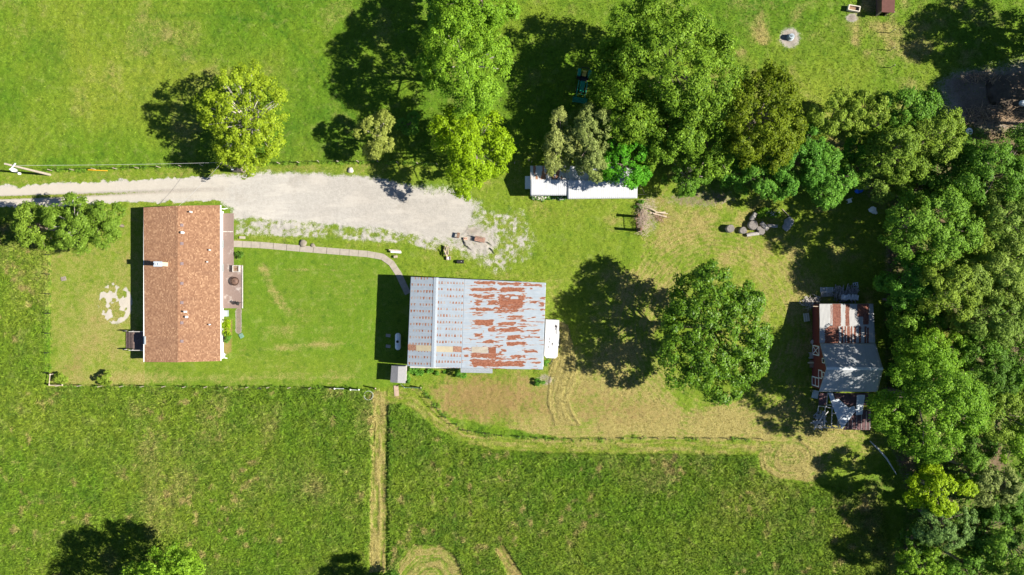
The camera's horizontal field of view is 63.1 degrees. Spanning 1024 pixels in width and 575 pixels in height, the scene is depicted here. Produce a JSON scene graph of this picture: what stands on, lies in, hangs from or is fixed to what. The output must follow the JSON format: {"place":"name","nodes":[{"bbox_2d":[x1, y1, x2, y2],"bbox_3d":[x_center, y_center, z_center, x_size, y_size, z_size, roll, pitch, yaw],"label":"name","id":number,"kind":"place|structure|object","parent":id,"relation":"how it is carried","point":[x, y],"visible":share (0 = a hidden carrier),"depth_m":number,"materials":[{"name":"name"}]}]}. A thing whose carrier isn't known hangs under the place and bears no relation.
{"place":"outdoors","nodes":[
{"label":"outdoors","id":0,"kind":"place"},
{"bbox_2d":[51,203,409,387],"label":"lawn","id":1,"kind":"structure","parent":0,"point":[106,327],"depth_m":100.02,"materials":[{"name":"green plant"}]},
{"bbox_2d":[10,200,58,252],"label":"yard tree","id":2,"kind":"object","parent":1,"relation":"on","point":[30,236],"visible":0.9,"depth_m":94.68,"materials":[{"name":"green plant"}]},
{"bbox_2d":[53,373,67,384],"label":"shrub","id":3,"kind":"object","parent":1,"relation":"on","point":[58,376],"visible":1,"depth_m":98.90,"materials":[{"name":"green plant"}]},
{"bbox_2d":[41,191,103,256],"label":"yard tree","id":4,"kind":"object","parent":1,"relation":"on","point":[75,221],"visible":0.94,"depth_m":93.45,"materials":[{"name":"green plant"}]},
{"bbox_2d":[80,199,126,251],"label":"yard tree","id":5,"kind":"object","parent":1,"relation":"on","point":[112,233],"visible":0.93,"depth_m":94.02,"materials":[{"name":"green plant"}]},
{"bbox_2d":[96,370,112,385],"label":"shrub","id":6,"kind":"object","parent":1,"relation":"on","point":[103,381],"visible":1,"depth_m":98.82,"materials":[{"name":"green plant"}]},
{"bbox_2d":[122,331,142,350],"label":"back steps","id":7,"kind":"structure","parent":1,"relation":"on","point":[134,340],"depth_m":99.27,"materials":[{"name":"brown wood"}]},
{"bbox_2d":[143,205,226,361],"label":"house","id":8,"kind":"structure","parent":1,"relation":"on","point":[183,268],"depth_m":97.31,"materials":[{"name":"brown"}]},
{"bbox_2d":[223,213,242,307],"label":"porch deck","id":9,"kind":"structure","parent":1,"relation":"on","point":[231,293],"depth_m":99.74,"materials":[{"name":"brown wood"}]},
{"bbox_2d":[395,333,400,349],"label":"propane tank","id":10,"kind":"object","parent":1,"relation":"on","point":[397,341],"visible":1,"depth_m":99.25,"materials":[{"name":"metal"}]},
{"bbox_2d":[390,365,406,382],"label":"garden shed","id":11,"kind":"structure","parent":1,"relation":"on","point":[398,373],"depth_m":98.07,"materials":[{"name":"grey metal"}]},
{"bbox_2d":[0,173,474,240],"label":"gravel driveway","id":12,"kind":"structure","parent":0,"point":[358,202],"depth_m":100.05,"materials":[{"name":"grey gravel"}]},
{"bbox_2d":[234,241,409,294],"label":"garden path","id":13,"kind":"structure","parent":0,"point":[361,253],"depth_m":99.96,"materials":[{"name":"concrete"}]},
{"bbox_2d":[0,151,885,489],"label":"farmyard","id":14,"kind":"structure","parent":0,"point":[496,207],"depth_m":100.02,"materials":[{"name":"green plant"}]},
{"bbox_2d":[4,163,50,175],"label":"utility pole","id":15,"kind":"object","parent":14,"relation":"on","point":[12,169],"visible":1,"depth_m":93.65,"materials":[{"name":"brown wood"}]},
{"bbox_2d":[46,159,749,442],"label":"fence","id":16,"kind":"object","parent":14,"relation":"on","point":[425,393],"visible":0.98,"depth_m":99.78,"materials":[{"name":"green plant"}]},
{"bbox_2d":[407,277,545,372],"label":"metal barn","id":17,"kind":"structure","parent":14,"relation":"on","point":[475,326],"depth_m":96.23,"materials":[{"name":"grey metal"}]},
{"bbox_2d":[406,200,643,382],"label":"weeds","id":18,"kind":"object","parent":14,"relation":"on","point":[415,372],"visible":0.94,"depth_m":99.64,"materials":[{"name":"green plant"}]},
{"bbox_2d":[531,196,566,201],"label":"flower bed","id":19,"kind":"object","parent":14,"relation":"on","point":[546,198],"visible":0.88,"depth_m":99.70,"materials":[{"name":"green plant"}]},
{"bbox_2d":[544,319,558,364],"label":"cargo trailer","id":20,"kind":"object","parent":14,"relation":"on","point":[551,338],"visible":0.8,"depth_m":97.85,"materials":[{"name":"white paint"}]},
{"bbox_2d":[530,166,636,198],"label":"storage shed","id":21,"kind":"structure","parent":14,"relation":"on","point":[571,184],"depth_m":97.55,"materials":[{"name":"metal"}]},
{"bbox_2d":[601,128,652,189],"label":"ash tree","id":22,"kind":"object","parent":14,"relation":"on","point":[635,177],"visible":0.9,"depth_m":92.79,"materials":[{"name":"green plant"}]},
{"bbox_2d":[634,185,653,237],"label":"brush pile","id":23,"kind":"object","parent":14,"relation":"on","point":[643,216],"visible":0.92,"depth_m":99.40,"materials":[{"name":"brown wood"}]},
{"bbox_2d":[620,128,668,172],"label":"maple tree","id":24,"kind":"object","parent":14,"relation":"on","point":[653,160],"visible":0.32,"depth_m":93.99,"materials":[{"name":"green plant"}]},
{"bbox_2d":[661,159,712,198],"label":"tree","id":25,"kind":"object","parent":14,"relation":"on","point":[682,180],"visible":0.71,"depth_m":95.14,"materials":[{"name":"green plant"}]},
{"bbox_2d":[655,258,774,406],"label":"catalpa tree","id":26,"kind":"object","parent":14,"relation":"on","point":[750,300],"visible":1,"depth_m":89.25,"materials":[{"name":"green plant"}]},
{"bbox_2d":[718,151,750,188],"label":"shrub","id":27,"kind":"object","parent":14,"relation":"on","point":[735,169],"visible":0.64,"depth_m":95.56,"materials":[{"name":"green plant"}]},
{"bbox_2d":[733,160,800,202],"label":"hackberry tree","id":28,"kind":"object","parent":14,"relation":"on","point":[766,185],"visible":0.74,"depth_m":94.15,"materials":[{"name":"green plant"}]},
{"bbox_2d":[756,207,780,218],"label":"garden bush","id":29,"kind":"object","parent":14,"relation":"on","point":[761,212],"visible":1,"depth_m":99.55,"materials":[{"name":"green plant"}]},
{"bbox_2d":[771,120,831,198],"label":"hackberry tree","id":30,"kind":"object","parent":14,"relation":"on","point":[804,149],"visible":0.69,"depth_m":92.45,"materials":[{"name":"green plant"}]},
{"bbox_2d":[799,294,820,308],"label":"scrap heap","id":31,"kind":"object","parent":14,"relation":"on","point":[815,300],"visible":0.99,"depth_m":99.67,"materials":[{"name":"grey metal"}]},
{"bbox_2d":[811,409,828,429],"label":"board heap","id":32,"kind":"object","parent":14,"relation":"on","point":[818,416],"visible":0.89,"depth_m":99.54,"materials":[{"name":"grey wood"}]},
{"bbox_2d":[798,140,859,210],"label":"hackberry tree","id":33,"kind":"object","parent":14,"relation":"on","point":[837,189],"visible":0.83,"depth_m":92.89,"materials":[{"name":"green plant"}]},
{"bbox_2d":[832,283,859,302],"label":"firewood stack","id":34,"kind":"object","parent":14,"relation":"on","point":[848,290],"visible":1,"depth_m":99.42,"materials":[{"name":"wood"}]},
{"bbox_2d":[812,304,882,429],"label":"red barn","id":35,"kind":"structure","parent":14,"relation":"on","point":[845,356],"depth_m":97.00,"materials":[{"name":"metal"}]},
{"bbox_2d":[838,153,879,189],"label":"forest tree","id":36,"kind":"object","parent":14,"relation":"on","point":[864,166],"visible":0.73,"depth_m":93.95,"materials":[{"name":"green plant"}]},
{"bbox_2d":[857,165,907,204],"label":"elm tree","id":37,"kind":"object","parent":14,"relation":"on","point":[879,183],"visible":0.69,"depth_m":93.42,"materials":[{"name":"green plant"}]},
{"bbox_2d":[882,275,903,319],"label":"tree","id":38,"kind":"object","parent":14,"relation":"on","point":[887,305],"visible":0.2,"depth_m":96.58,"materials":[{"name":"green plant"}]},
{"bbox_2d":[863,121,932,184],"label":"elm tree","id":39,"kind":"object","parent":14,"relation":"on","point":[875,138],"visible":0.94,"depth_m":91.01,"materials":[{"name":"green plant"}]},
{"bbox_2d":[0,216,888,574],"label":"pasture","id":40,"kind":"structure","parent":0,"point":[436,506],"depth_m":99.64,"materials":[{"name":"green plant"}]},
{"bbox_2d":[120,539,205,574],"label":"shade tree","id":41,"kind":"object","parent":40,"relation":"on","point":[180,560],"visible":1,"depth_m":90.08,"materials":[{"name":"green plant"}]},
{"bbox_2d":[0,0,1023,574],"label":"pasture","id":42,"kind":"structure","parent":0,"point":[962,92],"depth_m":100.02,"materials":[{"name":"green plant"}]},
{"bbox_2d":[192,58,289,179],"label":"oak tree","id":43,"kind":"object","parent":42,"relation":"on","point":[244,147],"visible":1,"depth_m":91.50,"materials":[{"name":"green plant"}]},
{"bbox_2d":[352,108,395,159],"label":"sapling","id":44,"kind":"object","parent":42,"relation":"on","point":[376,150],"visible":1,"depth_m":94.36,"materials":[{"name":"green plant"}]},
{"bbox_2d":[394,110,420,134],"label":"shrub","id":45,"kind":"object","parent":42,"relation":"on","point":[401,122],"visible":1,"depth_m":98.31,"materials":[{"name":"green plant"}]},
{"bbox_2d":[425,0,460,40],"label":"understory tree","id":46,"kind":"object","parent":42,"relation":"on","point":[429,11],"visible":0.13,"depth_m":94.32,"materials":[{"name":"green plant"}]},
{"bbox_2d":[413,1,513,122],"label":"shade tree","id":47,"kind":"object","parent":42,"relation":"on","point":[481,100],"visible":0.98,"depth_m":88.26,"materials":[{"name":"green plant"}]},
{"bbox_2d":[427,103,516,201],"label":"lime tree","id":48,"kind":"object","parent":42,"relation":"on","point":[465,152],"visible":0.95,"depth_m":91.03,"materials":[{"name":"green plant"}]},
{"bbox_2d":[430,0,521,36],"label":"shade tree","id":49,"kind":"object","parent":42,"relation":"on","point":[497,22],"visible":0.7,"depth_m":89.28,"materials":[{"name":"green plant"}]},
{"bbox_2d":[0,0,1023,574],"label":"grass","id":50,"kind":"structure","parent":42,"relation":"on","point":[350,478],"depth_m":99.58,"materials":[{"name":"green plant"}]},
{"bbox_2d":[221,319,230,335],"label":"garden bush","id":51,"kind":"object","parent":50,"relation":"on","point":[226,324],"visible":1,"depth_m":98.53,"materials":[{"name":"green plant"}]},
{"bbox_2d":[541,105,582,176],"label":"slender tree","id":52,"kind":"object","parent":42,"relation":"on","point":[554,135],"visible":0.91,"depth_m":93.32,"materials":[{"name":"green plant"}]},
{"bbox_2d":[572,67,591,102],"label":"tractor","id":53,"kind":"object","parent":42,"relation":"on","point":[583,78],"visible":0.94,"depth_m":99.04,"materials":[{"name":"green metal"}]},
{"bbox_2d":[572,102,614,184],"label":"slender tree","id":54,"kind":"object","parent":42,"relation":"on","point":[582,121],"visible":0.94,"depth_m":92.20,"materials":[{"name":"green plant"}]},
{"bbox_2d":[588,35,640,106],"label":"maple tree","id":55,"kind":"object","parent":42,"relation":"on","point":[609,53],"visible":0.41,"depth_m":92.75,"materials":[{"name":"green plant"}]},
{"bbox_2d":[603,82,654,145],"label":"maple tree","id":56,"kind":"object","parent":42,"relation":"on","point":[635,128],"visible":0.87,"depth_m":91.08,"materials":[{"name":"green plant"}]},
{"bbox_2d":[631,93,707,166],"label":"maple tree","id":57,"kind":"object","parent":42,"relation":"on","point":[680,142],"visible":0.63,"depth_m":91.16,"materials":[{"name":"green plant"}]},
{"bbox_2d":[591,0,749,138],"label":"maple tree","id":58,"kind":"object","parent":42,"relation":"on","point":[702,99],"visible":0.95,"depth_m":88.89,"materials":[{"name":"green plant"}]},
{"bbox_2d":[684,114,737,180],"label":"maple tree","id":59,"kind":"object","parent":42,"relation":"on","point":[715,158],"visible":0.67,"depth_m":92.22,"materials":[{"name":"green plant"}]},
{"bbox_2d":[714,57,808,174],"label":"locust tree","id":60,"kind":"object","parent":42,"relation":"on","point":[786,138],"visible":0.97,"depth_m":88.99,"materials":[{"name":"green plant"}]},
{"bbox_2d":[806,85,864,140],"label":"elm tree","id":61,"kind":"object","parent":42,"relation":"on","point":[837,118],"visible":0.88,"depth_m":91.39,"materials":[{"name":"green plant"}]},
{"bbox_2d":[840,121,877,162],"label":"elm tree","id":62,"kind":"object","parent":42,"relation":"on","point":[850,142],"visible":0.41,"depth_m":94.33,"materials":[{"name":"green plant"}]},
{"bbox_2d":[842,88,896,132],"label":"elm tree","id":63,"kind":"object","parent":42,"relation":"on","point":[880,110],"visible":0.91,"depth_m":91.00,"materials":[{"name":"green plant"}]},
{"bbox_2d":[875,0,894,15],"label":"animal shelter","id":64,"kind":"object","parent":42,"relation":"on","point":[886,7],"visible":1,"depth_m":98.02,"materials":[{"name":"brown wood"}]},
{"bbox_2d":[872,86,943,131],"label":"elm tree","id":65,"kind":"object","parent":42,"relation":"on","point":[920,99],"visible":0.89,"depth_m":90.12,"materials":[{"name":"green plant"}]},
{"bbox_2d":[894,517,930,564],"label":"tree","id":66,"kind":"object","parent":42,"relation":"on","point":[911,542],"visible":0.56,"depth_m":95.81,"materials":[{"name":"green plant"}]},
{"bbox_2d":[893,106,968,164],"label":"elm tree","id":67,"kind":"object","parent":42,"relation":"on","point":[950,125],"visible":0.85,"depth_m":89.88,"materials":[{"name":"green plant"}]},
{"bbox_2d":[877,183,985,269],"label":"forest tree","id":68,"kind":"object","parent":42,"relation":"on","point":[928,221],"visible":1,"depth_m":89.27,"materials":[{"name":"green plant"}]},
{"bbox_2d":[954,66,1023,133],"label":"brush debris","id":69,"kind":"object","parent":42,"relation":"on","point":[986,117],"visible":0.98,"depth_m":99.80,"materials":[{"name":"brown wood"}]},
{"bbox_2d":[986,75,1017,107],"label":"soil mound","id":70,"kind":"object","parent":42,"relation":"on","point":[1001,94],"visible":1,"depth_m":99.87,"materials":[{"name":"brown soil"}]},
{"bbox_2d":[370,323,824,574],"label":"cut hay","id":71,"kind":"object","parent":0,"point":[808,462],"visible":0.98,"depth_m":99.95},
{"bbox_2d":[881,124,1023,574],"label":"forest floor","id":72,"kind":"structure","parent":0,"point":[992,136],"depth_m":100.02,"materials":[{"name":"green plant"}]},
{"bbox_2d":[872,249,938,311],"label":"forest tree","id":73,"kind":"object","parent":72,"relation":"on","point":[894,287],"visible":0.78,"depth_m":92.68,"materials":[{"name":"green plant"}]},
{"bbox_2d":[885,303,929,344],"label":"forest tree","id":74,"kind":"object","parent":72,"relation":"on","point":[906,329],"visible":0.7,"depth_m":94.50,"materials":[{"name":"green plant"}]},
{"bbox_2d":[894,167,943,209],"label":"forest tree","id":75,"kind":"object","parent":72,"relation":"on","point":[929,178],"visible":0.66,"depth_m":92.57,"materials":[{"name":"green plant"}]},
{"bbox_2d":[895,546,954,574],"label":"forest tree","id":76,"kind":"object","parent":72,"relation":"on","point":[932,566],"visible":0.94,"depth_m":94.08,"materials":[{"name":"green plant"}]},
{"bbox_2d":[905,298,953,330],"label":"forest tree","id":77,"kind":"object","parent":72,"relation":"on","point":[929,316],"visible":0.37,"depth_m":93.83,"materials":[{"name":"green plant"}]},
{"bbox_2d":[865,333,995,464],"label":"shade tree","id":78,"kind":"object","parent":72,"relation":"on","point":[919,388],"visible":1,"depth_m":88.42,"materials":[{"name":"green plant"}]},
{"bbox_2d":[897,323,967,379],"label":"forest tree","id":79,"kind":"object","parent":72,"relation":"on","point":[940,336],"visible":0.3,"depth_m":91.95,"materials":[{"name":"green plant"}]},
{"bbox_2d":[902,463,979,517],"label":"lime tree","id":80,"kind":"object","parent":72,"relation":"on","point":[931,482],"visible":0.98,"depth_m":92.14,"materials":[{"name":"green plant"}]},
{"bbox_2d":[911,493,979,552],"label":"willow tree","id":81,"kind":"object","parent":72,"relation":"on","point":[935,537],"visible":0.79,"depth_m":93.14,"materials":[{"name":"green plant"}]},
{"bbox_2d":[927,310,973,344],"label":"forest tree","id":82,"kind":"object","parent":72,"relation":"on","point":[951,326],"visible":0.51,"depth_m":93.10,"materials":[{"name":"green plant"}]},
{"bbox_2d":[916,142,987,197],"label":"forest tree","id":83,"kind":"object","parent":72,"relation":"on","point":[950,175],"visible":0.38,"depth_m":91.54,"materials":[{"name":"green plant"}]},
{"bbox_2d":[915,256,991,321],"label":"forest tree","id":84,"kind":"object","parent":72,"relation":"on","point":[934,273],"visible":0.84,"depth_m":89.84,"materials":[{"name":"green plant"}]},
{"bbox_2d":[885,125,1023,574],"bbox_3d":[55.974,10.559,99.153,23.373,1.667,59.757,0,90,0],"label":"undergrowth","id":85,"kind":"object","parent":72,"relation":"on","point":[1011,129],"visible":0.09,"depth_m":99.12,"materials":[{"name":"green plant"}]},
{"bbox_2d":[930,258,994,301],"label":"forest tree","id":86,"kind":"object","parent":72,"relation":"on","point":[978,271],"visible":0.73,"depth_m":89.29,"materials":[{"name":"green plant"}]},
{"bbox_2d":[946,527,985,557],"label":"forest tree","id":87,"kind":"object","parent":72,"relation":"on","point":[962,549],"visible":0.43,"depth_m":94.10,"materials":[{"name":"green plant"}]},
{"bbox_2d":[937,545,995,574],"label":"forest tree","id":88,"kind":"object","parent":72,"relation":"on","point":[974,559],"visible":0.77,"depth_m":93.38,"materials":[{"name":"green plant"}]},
{"bbox_2d":[946,449,995,485],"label":"forest tree","id":89,"kind":"object","parent":72,"relation":"on","point":[971,467],"visible":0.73,"depth_m":92.81,"materials":[{"name":"green plant"}]},
{"bbox_2d":[942,194,1003,264],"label":"forest tree","id":90,"kind":"object","parent":72,"relation":"on","point":[981,258],"visible":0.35,"depth_m":90.56,"materials":[{"name":"green plant"}]},
{"bbox_2d":[947,418,1001,465],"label":"forest tree","id":91,"kind":"object","parent":72,"relation":"on","point":[992,448],"visible":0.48,"depth_m":92.63,"materials":[{"name":"green plant"}]},
{"bbox_2d":[950,326,1003,372],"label":"forest tree","id":92,"kind":"object","parent":72,"relation":"on","point":[993,345],"visible":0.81,"depth_m":91.59,"materials":[{"name":"green plant"}]},
{"bbox_2d":[948,384,1005,425],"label":"forest tree","id":93,"kind":"object","parent":72,"relation":"on","point":[990,391],"visible":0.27,"depth_m":91.06,"materials":[{"name":"green plant"}]},
{"bbox_2d":[950,237,1007,276],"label":"forest tree","id":94,"kind":"object","parent":72,"relation":"on","point":[960,260],"visible":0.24,"depth_m":91.75,"materials":[{"name":"green plant"}]},
{"bbox_2d":[950,294,1023,349],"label":"forest tree","id":95,"kind":"object","parent":72,"relation":"on","point":[1009,326],"visible":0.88,"depth_m":90.15,"materials":[{"name":"green plant"}]},
{"bbox_2d":[951,137,1023,210],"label":"forest tree","id":96,"kind":"object","parent":72,"relation":"on","point":[968,181],"visible":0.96,"depth_m":88.83,"materials":[{"name":"green plant"}]},
{"bbox_2d":[955,504,1023,556],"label":"forest tree","id":97,"kind":"object","parent":72,"relation":"on","point":[1016,541],"visible":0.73,"depth_m":93.05,"materials":[{"name":"green plant"}]},
{"bbox_2d":[957,344,1023,409],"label":"forest tree","id":98,"kind":"object","parent":72,"relation":"on","point":[992,377],"visible":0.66,"depth_m":90.73,"materials":[{"name":"green plant"}]},
{"bbox_2d":[960,459,1023,507],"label":"forest tree","id":99,"kind":"object","parent":72,"relation":"on","point":[984,482],"visible":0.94,"depth_m":92.14,"materials":[{"name":"green plant"}]},
{"bbox_2d":[964,389,1023,446],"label":"forest tree","id":100,"kind":"object","parent":72,"relation":"on","point":[1015,403],"visible":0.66,"depth_m":90.79,"materials":[{"name":"green plant"}]},
{"bbox_2d":[972,491,1022,527],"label":"forest tree","id":101,"kind":"object","parent":72,"relation":"on","point":[995,510],"visible":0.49,"depth_m":93.42,"materials":[{"name":"green plant"}]},
{"bbox_2d":[975,233,1023,307],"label":"forest tree","id":102,"kind":"object","parent":72,"relation":"on","point":[998,263],"visible":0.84,"depth_m":89.48,"materials":[{"name":"green plant"}]},
{"bbox_2d":[978,184,1023,255],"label":"forest tree","id":103,"kind":"object","parent":72,"relation":"on","point":[1000,212],"visible":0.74,"depth_m":89.25,"materials":[{"name":"green plant"}]},
{"bbox_2d":[979,514,1023,574],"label":"forest tree","id":104,"kind":"object","parent":72,"relation":"on","point":[994,541],"visible":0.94,"depth_m":91.97,"materials":[{"name":"green plant"}]},
{"bbox_2d":[979,337,1023,388],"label":"forest tree","id":105,"kind":"object","parent":72,"relation":"on","point":[1019,382],"visible":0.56,"depth_m":91.07,"materials":[{"name":"green plant"}]},
{"bbox_2d":[987,122,1023,174],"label":"forest tree","id":106,"kind":"object","parent":72,"relation":"on","point":[1019,133],"visible":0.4,"depth_m":89.60,"materials":[{"name":"green plant"}]},
{"bbox_2d":[994,467,1023,514],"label":"forest tree","id":107,"kind":"object","parent":72,"relation":"on","point":[1020,497],"visible":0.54,"depth_m":93.03,"materials":[{"name":"green plant"}]},
{"bbox_2d":[998,416,1023,464],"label":"forest tree","id":108,"kind":"object","parent":72,"relation":"on","point":[1018,447],"visible":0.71,"depth_m":91.17,"materials":[{"name":"green plant"}]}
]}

